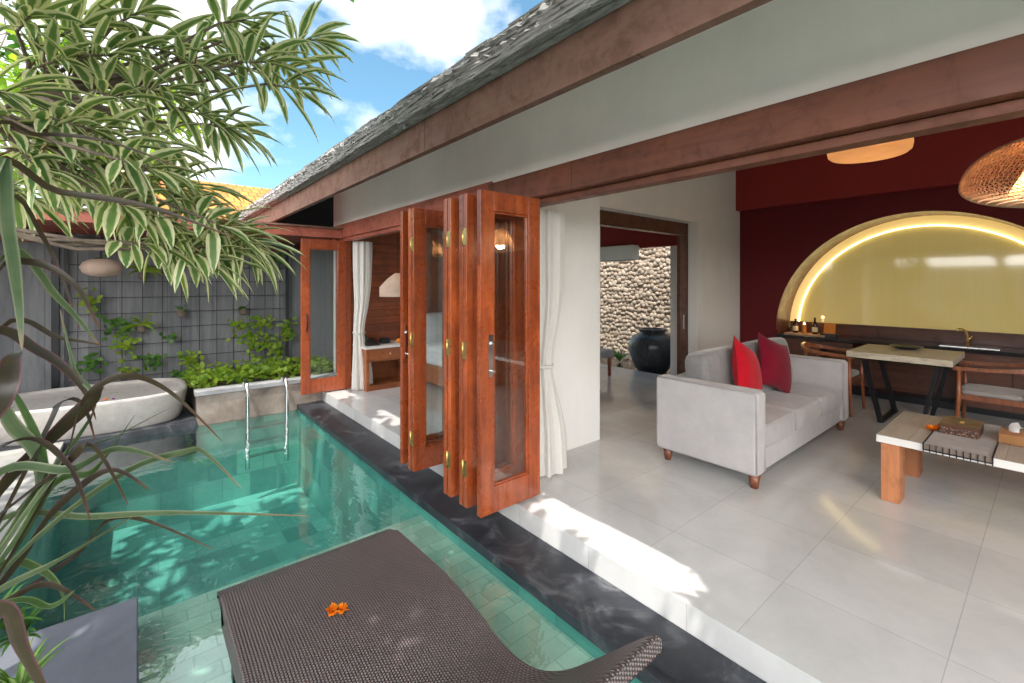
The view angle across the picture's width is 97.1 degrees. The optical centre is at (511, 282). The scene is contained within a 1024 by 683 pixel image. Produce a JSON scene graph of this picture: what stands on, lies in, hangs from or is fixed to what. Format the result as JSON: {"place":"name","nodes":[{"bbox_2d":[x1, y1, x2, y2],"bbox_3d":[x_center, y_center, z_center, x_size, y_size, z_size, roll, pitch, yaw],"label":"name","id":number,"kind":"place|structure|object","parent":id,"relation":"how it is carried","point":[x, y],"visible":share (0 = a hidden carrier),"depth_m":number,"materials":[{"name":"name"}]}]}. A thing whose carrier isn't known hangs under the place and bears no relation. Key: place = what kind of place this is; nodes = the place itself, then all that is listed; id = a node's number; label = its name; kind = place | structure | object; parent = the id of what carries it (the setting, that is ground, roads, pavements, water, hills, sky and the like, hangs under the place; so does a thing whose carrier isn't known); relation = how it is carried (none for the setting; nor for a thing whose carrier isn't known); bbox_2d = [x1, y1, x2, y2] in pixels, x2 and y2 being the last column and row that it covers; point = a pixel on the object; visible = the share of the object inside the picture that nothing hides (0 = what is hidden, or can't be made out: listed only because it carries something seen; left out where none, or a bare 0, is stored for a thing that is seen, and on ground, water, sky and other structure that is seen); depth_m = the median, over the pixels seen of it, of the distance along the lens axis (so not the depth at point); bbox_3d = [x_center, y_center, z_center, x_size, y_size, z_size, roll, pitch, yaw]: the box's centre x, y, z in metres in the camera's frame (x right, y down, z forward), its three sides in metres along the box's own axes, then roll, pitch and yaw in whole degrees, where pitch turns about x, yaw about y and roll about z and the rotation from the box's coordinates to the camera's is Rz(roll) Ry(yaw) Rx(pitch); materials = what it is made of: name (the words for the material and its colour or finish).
{"place":"outdoors","nodes":[
{"label":"outdoors","id":0,"kind":"place"},
{"bbox_2d":[0,599,45,656],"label":"spider plant","id":1,"kind":"object","parent":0,"point":[34,613],"visible":0.37,"depth_m":1.62,"materials":[{"name":"green plant"}]},
{"bbox_2d":[0,0,543,207],"label":"sky","id":2,"kind":"structure","parent":0,"point":[404,44],"materials":[{"name":"blue"}]},
{"bbox_2d":[600,353,669,374],"bbox_3d":[2.370,1.780,9.066,1.990,0.440,4.050,0,0,-40],"label":"court basin","id":3,"kind":"object","parent":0,"point":[626,362],"visible":0.07,"depth_m":8.87,"materials":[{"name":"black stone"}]},
{"bbox_2d":[607,348,627,361],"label":"fern","id":4,"kind":"object","parent":3,"relation":"on","point":[619,356],"visible":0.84,"depth_m":8.89,"materials":[{"name":"green plant"}]},
{"bbox_2d":[628,327,669,373],"bbox_3d":[2.472,1.183,7.963,0.820,0.755,0.806,0,0,-40],"label":"clay jar","id":5,"kind":"object","parent":3,"relation":"on","point":[649,349],"visible":0.92,"depth_m":7.68,"materials":[{"name":"black ceramic"}]},
{"bbox_2d":[322,364,1023,682],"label":"house floor","id":6,"kind":"structure","parent":0,"point":[817,559],"depth_m":2.62,"materials":[{"name":"grey tile"}]},
{"bbox_2d":[352,340,399,391],"bbox_3d":[-1.885,1.192,6.608,0.720,0.614,0.514,0,0,-40],"label":"nightstand","id":7,"kind":"object","parent":6,"relation":"on","point":[384,359],"visible":0.63,"depth_m":6.47,"materials":[{"name":"brown wood"}]},
{"bbox_2d":[365,336,379,345],"bbox_3d":[-2.019,0.812,6.455,0.182,0.143,0.222,0,0,-40],"label":"telephone","id":8,"kind":"object","parent":7,"relation":"on","point":[371,342],"visible":0.76,"depth_m":6.40,"materials":[{"name":"plastic"}]},
{"bbox_2d":[380,337,389,343],"bbox_3d":[-1.861,0.840,6.611,0.140,0.086,0.080,0,0,-40],"label":"clock radio","id":9,"kind":"object","parent":7,"relation":"on","point":[383,340],"visible":1,"depth_m":6.58,"materials":[{"name":"plastic"}]},
{"bbox_2d":[426,310,441,386],"bbox_3d":[-0.409,0.975,6.793,1.730,1.049,2.130,0,0,-40],"label":"bed","id":10,"kind":"object","parent":6,"relation":"on","point":[433,362],"visible":0.07,"depth_m":6.41,"materials":[{"name":"white fabric"}]},
{"bbox_2d":[426,312,441,341],"bbox_3d":[-1.191,0.700,7.087,0.680,0.473,0.273,0,0,-40],"label":"pillow","id":11,"kind":"object","parent":10,"relation":"on","point":[434,327],"visible":0.31,"depth_m":6.96,"materials":[{"name":"white fabric"}]},
{"bbox_2d":[600,348,613,375],"bbox_3d":[1.371,1.290,7.364,0.400,0.419,0.400,0,0,-40],"label":"side table","id":12,"kind":"object","parent":6,"relation":"on","point":[606,353],"visible":0.27,"depth_m":7.30,"materials":[{"name":"grey stone"}]},
{"bbox_2d":[237,0,1023,517],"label":"villa","id":13,"kind":"object","parent":6,"relation":"on","point":[701,138],"visible":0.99,"depth_m":3.25,"materials":[{"name":"paint"}]},
{"bbox_2d":[300,238,345,394],"bbox_3d":[-2.545,0.445,6.144,0.590,2.070,0.112,0,0,-40],"label":"door","id":14,"kind":"structure","parent":13,"relation":"in","point":[307,386],"depth_m":6.11,"materials":[{"name":"red wood"}]},
{"bbox_2d":[351,241,372,389],"bbox_3d":[-2.117,0.453,6.393,0.291,2.065,0.220,0,0,-21],"label":"curtain","id":15,"kind":"object","parent":13,"relation":"hanging from","point":[362,263],"visible":0.89,"depth_m":6.32,"materials":[{"name":"white fabric"}]},
{"bbox_2d":[379,232,399,296],"bbox_3d":[-1.623,-0.465,6.418,0.500,1.310,0.500,0,0,-40],"label":"pendant lamp","id":16,"kind":"object","parent":13,"relation":"hanging from","point":[389,286],"visible":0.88,"depth_m":6.22,"materials":[{"name":"beige fabric"}]},
{"bbox_2d":[400,211,443,463],"bbox_3d":[-0.696,0.445,3.838,0.520,2.070,0.102,0,0,-40],"label":"door","id":17,"kind":"structure","parent":13,"relation":"in","point":[403,214],"depth_m":3.70,"materials":[{"name":"red wood"}]},
{"bbox_2d":[408,209,443,469],"bbox_3d":[-0.621,0.445,3.755,0.510,2.070,0.042,0,0,-40],"label":"door","id":18,"kind":"structure","parent":13,"relation":"in","point":[409,210],"depth_m":3.59,"materials":[{"name":"red wood"}]},
{"bbox_2d":[410,208,443,471],"bbox_3d":[-0.592,0.445,3.713,0.518,2.070,0.048,0,0,-40],"label":"door","id":19,"kind":"structure","parent":13,"relation":"in","point":[423,455],"depth_m":3.57,"materials":[{"name":"red wood"}]},
{"bbox_2d":[444,199,447,494],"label":"door","id":20,"kind":"structure","parent":13,"relation":"in","point":[445,200],"depth_m":3.17,"materials":[{"name":"red wood"}]},
{"bbox_2d":[446,198,505,496],"bbox_3d":[-0.243,0.445,3.292,0.518,2.070,0.047,0,0,-40],"label":"door","id":21,"kind":"structure","parent":13,"relation":"in","point":[452,235],"depth_m":3.15,"materials":[{"name":"red wood"}]},
{"bbox_2d":[459,194,509,505],"bbox_3d":[-0.145,0.445,3.180,0.510,2.070,0.042,0,0,-40],"label":"door","id":22,"kind":"structure","parent":13,"relation":"in","point":[507,462],"depth_m":3.03,"materials":[{"name":"red wood"}]},
{"bbox_2d":[462,193,523,507],"bbox_3d":[-0.119,0.445,3.141,0.518,2.070,0.047,0,0,-40],"label":"door","id":23,"kind":"structure","parent":13,"relation":"in","point":[469,231],"depth_m":3.01,"materials":[{"name":"red wood"}]},
{"bbox_2d":[477,189,539,517],"bbox_3d":[0.006,0.445,2.997,0.510,2.070,0.102,0,0,-40],"label":"door","id":24,"kind":"structure","parent":13,"relation":"in","point":[493,496],"depth_m":2.94,"materials":[{"name":"red wood"}]},
{"bbox_2d":[540,210,566,477],"bbox_3d":[0.272,0.463,3.604,0.361,2.045,0.296,0,0,-40],"label":"curtain","id":25,"kind":"object","parent":13,"relation":"hanging from","point":[553,451],"visible":0.62,"depth_m":3.51,"materials":[{"name":"white fabric"}]},
{"bbox_2d":[600,245,638,261],"bbox_3d":[1.809,-0.502,7.758,0.198,0.255,0.750,0,0,-40],"label":"air conditioner","id":26,"kind":"object","parent":13,"relation":"attached to","point":[620,253],"visible":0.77,"depth_m":7.60,"materials":[{"name":"white paint"}]},
{"bbox_2d":[677,236,687,374],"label":"sliding door","id":27,"kind":"structure","parent":13,"relation":"in","point":[682,241],"depth_m":6.41,"materials":[{"name":"brown wood"}]},
{"bbox_2d":[827,137,913,163],"bbox_3d":[2.913,-1.410,3.695,0.560,0.780,0.560,0,0,-40],"label":"pendant lamp","id":28,"kind":"object","parent":13,"relation":"hanging from","point":[878,152],"visible":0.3,"depth_m":3.59,"materials":[{"name":"beige wicker"}]},
{"bbox_2d":[958,138,1023,207],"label":"pendant lamp","id":29,"kind":"object","parent":13,"relation":"hanging from","point":[1015,194],"visible":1,"depth_m":2.43,"materials":[{"name":"wicker"}]},
{"bbox_2d":[657,354,847,488],"bbox_3d":[2.335,1.145,4.245,2.194,0.709,0.835,0,0,-40],"label":"sofa","id":30,"kind":"object","parent":6,"relation":"on","point":[753,434],"visible":0.95,"depth_m":3.63,"materials":[{"name":"grey fabric"}]},
{"bbox_2d":[685,345,734,384],"bbox_3d":[1.890,0.830,4.069,0.910,0.503,0.285,0,0,-40],"label":"cushion","id":31,"kind":"object","parent":30,"relation":"on","point":[713,364],"visible":0.39,"depth_m":3.83,"materials":[{"name":"grey fabric"}]},
{"bbox_2d":[732,336,761,389],"bbox_3d":[2.040,0.780,3.920,0.672,0.672,0.211,0,0,-40],"label":"throw pillow","id":32,"kind":"object","parent":30,"relation":"on","point":[746,370],"visible":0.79,"depth_m":3.80,"materials":[{"name":"red fabric"}]},
{"bbox_2d":[743,337,792,390],"bbox_3d":[2.607,0.830,4.661,0.910,0.503,0.285,0,0,-40],"label":"cushion","id":33,"kind":"object","parent":30,"relation":"on","point":[752,345],"visible":0.23,"depth_m":4.48,"materials":[{"name":"fabric"}]},
{"bbox_2d":[757,332,791,392],"bbox_3d":[2.494,0.770,4.296,0.645,0.622,0.217,0,0,-40],"label":"throw pillow","id":34,"kind":"object","parent":30,"relation":"on","point":[773,357],"visible":0.92,"depth_m":4.21,"materials":[{"name":"red fabric"}]},
{"bbox_2d":[801,342,865,416],"bbox_3d":[3.833,1.121,5.439,0.568,0.759,0.589,0,0,-40],"label":"armchair","id":35,"kind":"object","parent":6,"relation":"on","point":[854,375],"visible":0.55,"depth_m":5.34,"materials":[{"name":"brown wood"}]},
{"bbox_2d":[775,321,1023,420],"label":"counter","id":36,"kind":"object","parent":6,"relation":"on","point":[910,383],"visible":0.6,"depth_m":5.74,"materials":[{"name":"brown wood"}]},
{"bbox_2d":[784,331,824,336],"bbox_3d":[4.325,0.749,6.641,0.230,0.018,0.520,0,0,-40],"label":"tray","id":37,"kind":"object","parent":36,"relation":"on","point":[800,333],"visible":0.76,"depth_m":6.61,"materials":[{"name":"wood"}]},
{"bbox_2d":[793,319,797,332],"bbox_3d":[4.232,0.636,6.745,0.072,0.206,0.072,0,0,-40],"label":"bottle","id":38,"kind":"object","parent":37,"relation":"on","point":[795,326],"visible":1,"depth_m":6.72,"materials":[{"name":"black glass"}]},
{"bbox_2d":[801,322,807,333],"bbox_3d":[4.293,0.657,6.640,0.090,0.163,0.090,0,0,-40],"label":"candle holder","id":39,"kind":"object","parent":37,"relation":"on","point":[804,328],"visible":1,"depth_m":6.62,"materials":[{"name":"orange glass"}]},
{"bbox_2d":[812,318,817,333],"bbox_3d":[4.391,0.621,6.553,0.072,0.237,0.072,0,0,-40],"label":"bottle","id":40,"kind":"object","parent":37,"relation":"on","point":[814,327],"visible":1,"depth_m":6.53,"materials":[{"name":"black glass"}]},
{"bbox_2d":[820,333,837,336],"bbox_3d":[4.486,0.739,6.398,0.130,0.038,0.180,0,0,-40],"label":"wire basket","id":41,"kind":"object","parent":36,"relation":"on","point":[830,335],"visible":0.93,"depth_m":6.35,"materials":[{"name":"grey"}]},
{"bbox_2d":[824,323,835,333],"bbox_3d":[4.530,0.665,6.447,0.051,0.177,0.140,0,0,-40],"label":"menu card","id":42,"kind":"object","parent":41,"relation":"in","point":[829,328],"visible":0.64,"depth_m":6.45,"materials":[{"name":"orange paper"}]},
{"bbox_2d":[939,343,1001,349],"bbox_3d":[5.460,0.755,5.386,0.320,0.006,0.500,0,0,-40],"label":"sink rim","id":43,"kind":"object","parent":36,"relation":"on","point":[972,346],"visible":1,"depth_m":5.35,"materials":[{"name":"silver metal"}]},
{"bbox_2d":[956,328,972,344],"bbox_3d":[5.449,0.648,5.452,0.200,0.219,0.037,0,0,-1],"label":"faucet","id":44,"kind":"object","parent":43,"relation":"on","point":[966,334],"visible":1,"depth_m":5.45,"materials":[{"name":"gold metal"}]},
{"bbox_2d":[959,354,1011,410],"bbox_3d":[5.327,1.110,5.095,0.014,0.580,0.412,0,0,-40],"label":"door panel","id":45,"kind":"structure","parent":36,"relation":"in","point":[993,379],"depth_m":5.07,"materials":[{"name":"brown wood"}]},
{"bbox_2d":[1013,358,1023,412],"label":"door panel","id":46,"kind":"structure","parent":36,"relation":"in","point":[1018,379],"depth_m":4.89,"materials":[{"name":"brown wood"}]},
{"bbox_2d":[846,344,964,422],"bbox_3d":[4.323,1.127,4.971,0.900,0.754,0.850,0,0,-40],"label":"dining table","id":47,"kind":"object","parent":6,"relation":"on","point":[937,359],"visible":0.88,"depth_m":4.88,"materials":[{"name":"stone"}]},
{"bbox_2d":[889,344,923,349],"bbox_3d":[4.477,0.731,5.131,0.300,0.035,0.300,0,0,-40],"label":"serving bowl","id":48,"kind":"object","parent":47,"relation":"on","point":[906,347],"visible":1,"depth_m":5.13,"materials":[{"name":"wood"}]},
{"bbox_2d":[876,411,1023,503],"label":"coffee table","id":49,"kind":"object","parent":6,"relation":"on","point":[902,437],"visible":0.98,"depth_m":3.10,"materials":[{"name":"white paint"}]},
{"bbox_2d":[925,424,935,430],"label":"flower","id":50,"kind":"object","parent":49,"relation":"on","point":[930,427],"visible":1,"depth_m":3.20,"materials":[{"name":"orange plant"}]},
{"bbox_2d":[922,424,1004,465],"bbox_3d":[3.124,1.066,3.110,0.921,0.058,0.318,0,0,-40],"label":"table runner","id":51,"kind":"object","parent":49,"relation":"on","point":[983,448],"visible":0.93,"depth_m":2.92,"materials":[{"name":"grey fabric"}]},
{"bbox_2d":[938,415,984,439],"bbox_3d":[3.153,1.008,3.170,0.306,0.067,0.201,0,0,-40],"label":"trinket box","id":52,"kind":"object","parent":51,"relation":"on","point":[963,427],"visible":1,"depth_m":3.11,"materials":[{"name":"brown wood"}]},
{"bbox_2d":[998,423,1023,446],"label":"tissue box","id":53,"kind":"object","parent":49,"relation":"on","point":[1013,434],"visible":1,"depth_m":2.93,"materials":[{"name":"wood"}]},
{"bbox_2d":[953,361,1023,417],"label":"armchair","id":54,"kind":"object","parent":6,"relation":"on","point":[966,391],"visible":0.98,"depth_m":4.36,"materials":[{"name":"brown wood"}]},
{"label":"ground","id":55,"kind":"structure","parent":0,"visible":0},
{"bbox_2d":[0,442,63,579],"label":"pool coping","id":56,"kind":"object","parent":55,"relation":"on","point":[12,456],"visible":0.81,"depth_m":3.65,"materials":[{"name":"white stone"}]},
{"bbox_2d":[0,0,72,192],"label":"garden tree","id":57,"kind":"object","parent":55,"relation":"on","point":[15,44],"visible":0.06,"depth_m":8.33,"materials":[{"name":"green plant"}]},
{"bbox_2d":[0,597,137,682],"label":"stone slab","id":58,"kind":"structure","parent":55,"relation":"on","point":[101,645],"depth_m":1.99,"materials":[{"name":"grey stone"}]},
{"bbox_2d":[0,580,44,629],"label":"spider plant","id":59,"kind":"object","parent":58,"relation":"on","point":[7,594],"visible":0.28,"depth_m":1.65,"materials":[{"name":"green plant"}]},
{"bbox_2d":[0,635,70,682],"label":"spider plant","id":60,"kind":"object","parent":58,"relation":"on","point":[22,675],"visible":0.67,"depth_m":1.57,"materials":[{"name":"green plant"}]},
{"bbox_2d":[0,120,305,682],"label":"cordyline","id":61,"kind":"object","parent":58,"relation":"on","point":[32,441],"visible":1,"depth_m":1.20,"materials":[{"name":"green plant"}]},
{"bbox_2d":[0,0,360,303],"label":"dracaena tree","id":62,"kind":"object","parent":58,"relation":"on","point":[50,91],"visible":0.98,"depth_m":1.91,"materials":[{"name":"green plant"}]},
{"bbox_2d":[0,397,195,470],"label":"tub plinth","id":63,"kind":"structure","parent":55,"relation":"on","point":[178,433],"depth_m":5.03,"materials":[{"name":"black stone"}]},
{"bbox_2d":[0,378,186,446],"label":"bathtub","id":64,"kind":"object","parent":63,"relation":"on","point":[141,401],"visible":0.69,"depth_m":5.08,"materials":[{"name":"stone"}]},
{"bbox_2d":[0,19,202,206],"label":"frangipani tree","id":65,"kind":"object","parent":55,"relation":"on","point":[10,76],"visible":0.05,"depth_m":7.18,"materials":[{"name":"green plant"}]},
{"bbox_2d":[0,199,333,393],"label":"boundary wall","id":66,"kind":"structure","parent":55,"relation":"on","point":[43,307],"depth_m":6.53,"materials":[{"name":"grey concrete"}]},
{"bbox_2d":[0,206,342,252],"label":"pergola","id":67,"kind":"object","parent":66,"relation":"attached to","point":[295,234],"visible":0.34,"depth_m":5.80,"materials":[{"name":"brown wood"}]},
{"bbox_2d":[78,236,123,276],"bbox_3d":[-4.844,-0.317,5.337,0.400,0.486,0.400,0,0,-40],"label":"pendant lamp","id":68,"kind":"object","parent":67,"relation":"hanging from","point":[101,267],"visible":1,"depth_m":5.22,"materials":[{"name":"beige wicker"}]},
{"bbox_2d":[64,246,288,386],"bbox_3d":[-4.777,0.450,6.716,2.680,2.000,0.040,0,0,-40],"label":"wire trellis","id":69,"kind":"object","parent":66,"relation":"attached to","point":[66,313],"visible":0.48,"depth_m":6.49,"materials":[{"name":"grey metal"}]},
{"bbox_2d":[77,287,103,312],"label":"climbing plant","id":70,"kind":"object","parent":69,"relation":"attached to","point":[91,302],"visible":0.65,"depth_m":5.98,"materials":[{"name":"green plant"}]},
{"bbox_2d":[76,352,107,374],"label":"climbing plant","id":71,"kind":"object","parent":69,"relation":"attached to","point":[89,363],"visible":0.97,"depth_m":5.96,"materials":[{"name":"green plant"}]},
{"bbox_2d":[95,314,134,340],"bbox_3d":[-5.363,0.591,6.106,0.405,0.362,0.143,0,0,-40],"label":"climbing plant","id":72,"kind":"object","parent":69,"relation":"attached to","point":[116,322],"visible":0.97,"depth_m":6.12,"materials":[{"name":"green plant"}]},
{"bbox_2d":[108,331,141,362],"bbox_3d":[-5.296,0.866,6.185,0.349,0.443,0.137,0,0,-26],"label":"climbing plant","id":73,"kind":"object","parent":69,"relation":"attached to","point":[121,345],"visible":1,"depth_m":6.18,"materials":[{"name":"green plant"}]},
{"bbox_2d":[116,366,148,380],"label":"climbing plant","id":74,"kind":"object","parent":69,"relation":"attached to","point":[125,369],"visible":0.55,"depth_m":6.20,"materials":[{"name":"green plant"}]},
{"bbox_2d":[120,313,155,334],"bbox_3d":[-5.125,0.558,6.205,0.384,0.281,0.374,0,0,-40],"label":"mounted fern","id":75,"kind":"object","parent":69,"relation":"attached to","point":[141,327],"visible":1,"depth_m":6.25,"materials":[{"name":"green plant"}]},
{"bbox_2d":[125,258,162,279],"bbox_3d":[-5.080,-0.224,6.180,0.391,0.359,0.360,0,0,17],"label":"mounted fern","id":76,"kind":"object","parent":69,"relation":"attached to","point":[150,269],"visible":0.69,"depth_m":6.29,"materials":[{"name":"green plant"}]},
{"bbox_2d":[130,352,167,372],"bbox_3d":[-5.090,1.112,6.340,0.412,0.273,0.148,0,0,-30],"label":"climbing plant","id":77,"kind":"object","parent":69,"relation":"attached to","point":[155,363],"visible":1,"depth_m":6.36,"materials":[{"name":"green plant"}]},
{"bbox_2d":[159,332,176,343],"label":"climbing plant","id":78,"kind":"object","parent":69,"relation":"attached to","point":[173,335],"visible":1,"depth_m":6.49,"materials":[{"name":"green plant"}]},
{"bbox_2d":[170,369,186,377],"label":"climbing plant","id":79,"kind":"object","parent":69,"relation":"attached to","point":[175,373],"visible":0.81,"depth_m":6.54,"materials":[{"name":"green plant"}]},
{"bbox_2d":[174,305,184,317],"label":"mounted fern","id":80,"kind":"object","parent":69,"relation":"attached to","point":[180,312],"visible":1,"depth_m":6.58,"materials":[{"name":"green plant"}]},
{"bbox_2d":[177,350,203,366],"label":"climbing plant","id":81,"kind":"object","parent":69,"relation":"attached to","point":[188,357],"visible":0.89,"depth_m":6.64,"materials":[{"name":"green plant"}]},
{"bbox_2d":[227,319,243,331],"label":"climbing plant","id":82,"kind":"object","parent":69,"relation":"attached to","point":[235,323],"visible":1,"depth_m":7.01,"materials":[{"name":"green plant"}]},
{"bbox_2d":[237,305,247,314],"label":"mounted fern","id":83,"kind":"object","parent":69,"relation":"attached to","point":[242,310],"visible":1,"depth_m":7.08,"materials":[{"name":"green plant"}]},
{"bbox_2d":[226,321,271,357],"bbox_3d":[-4.132,0.896,7.130,0.662,0.576,0.134,0,0,-40],"label":"climbing plant","id":84,"kind":"object","parent":69,"relation":"attached to","point":[252,340],"visible":1,"depth_m":7.13,"materials":[{"name":"green plant"}]},
{"bbox_2d":[243,314,288,333],"bbox_3d":[-3.966,0.661,7.279,0.692,0.306,0.128,0,0,-45],"label":"climbing plant","id":85,"kind":"object","parent":69,"relation":"attached to","point":[259,324],"visible":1,"depth_m":7.23,"materials":[{"name":"green plant"}]},
{"bbox_2d":[254,325,286,360],"bbox_3d":[-3.886,1.019,7.298,0.478,0.640,0.189,0,0,-40],"label":"climbing plant","id":86,"kind":"object","parent":69,"relation":"attached to","point":[278,351],"visible":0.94,"depth_m":7.34,"materials":[{"name":"green plant"}]},
{"bbox_2d":[263,246,287,267],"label":"mounted fern","id":87,"kind":"object","parent":69,"relation":"attached to","point":[275,259],"visible":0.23,"depth_m":7.29,"materials":[{"name":"green plant"}]},
{"bbox_2d":[276,317,296,340],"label":"climbing plant","id":88,"kind":"object","parent":69,"relation":"attached to","point":[287,333],"visible":1,"depth_m":7.47,"materials":[{"name":"green plant"}]},
{"bbox_2d":[122,171,271,232],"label":"neighbour house","id":89,"kind":"structure","parent":55,"relation":"on","point":[253,194],"depth_m":12.66,"materials":[{"name":"yellow tile"}]},
{"bbox_2d":[185,361,351,426],"bbox_3d":[-3.589,1.548,6.629,1.880,0.505,1.770,0,0,-40],"label":"planter","id":90,"kind":"object","parent":55,"relation":"on","point":[219,402],"visible":0.55,"depth_m":5.77,"materials":[{"name":"beige concrete"}]},
{"bbox_2d":[180,355,333,388],"bbox_3d":[-3.625,1.189,6.553,1.952,0.326,1.465,0,0,-40],"label":"planter greenery","id":91,"kind":"object","parent":90,"relation":"on","point":[270,366],"visible":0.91,"depth_m":6.19,"materials":[{"name":"green plant"}]},
{"bbox_2d":[0,410,641,682],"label":"pool basin","id":92,"kind":"object","parent":55,"relation":"in","point":[333,490],"visible":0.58,"depth_m":4.75,"materials":[{"name":"teal tile"}]},
{"bbox_2d":[242,375,288,469],"bbox_3d":[-3.139,1.738,5.755,0.488,1.085,0.298,0,0,-40],"label":"pool ladder","id":93,"kind":"object","parent":92,"relation":"attached to","point":[248,428],"visible":0.98,"depth_m":5.62,"materials":[{"name":"silver metal"}]},
{"bbox_2d":[138,515,594,682],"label":"pool shelf","id":94,"kind":"object","parent":92,"relation":"in","point":[182,642],"visible":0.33,"depth_m":2.31,"materials":[{"name":"teal tile"}]},
{"bbox_2d":[217,529,662,682],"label":"sun lounger","id":95,"kind":"object","parent":94,"relation":"on","point":[412,614],"visible":1,"depth_m":1.83,"materials":[{"name":"brown wicker"}]},
{"bbox_2d":[326,602,337,616],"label":"flower","id":96,"kind":"object","parent":95,"relation":"on","point":[333,607],"visible":1,"depth_m":1.90,"materials":[{"name":"orange plant"}]},
{"bbox_2d":[337,602,348,613],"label":"flower","id":97,"kind":"object","parent":95,"relation":"on","point":[342,606],"visible":1,"depth_m":1.91,"materials":[{"name":"orange plant"}]},
{"bbox_2d":[297,400,766,682],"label":"pool kerb","id":98,"kind":"structure","parent":55,"relation":"on","point":[603,615],"depth_m":2.52,"materials":[{"name":"black stone"}]},
{"bbox_2d":[600,247,669,354],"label":"stone wall","id":99,"kind":"structure","parent":55,"relation":"on","point":[634,296],"depth_m":9.79,"materials":[{"name":"beige stone"}]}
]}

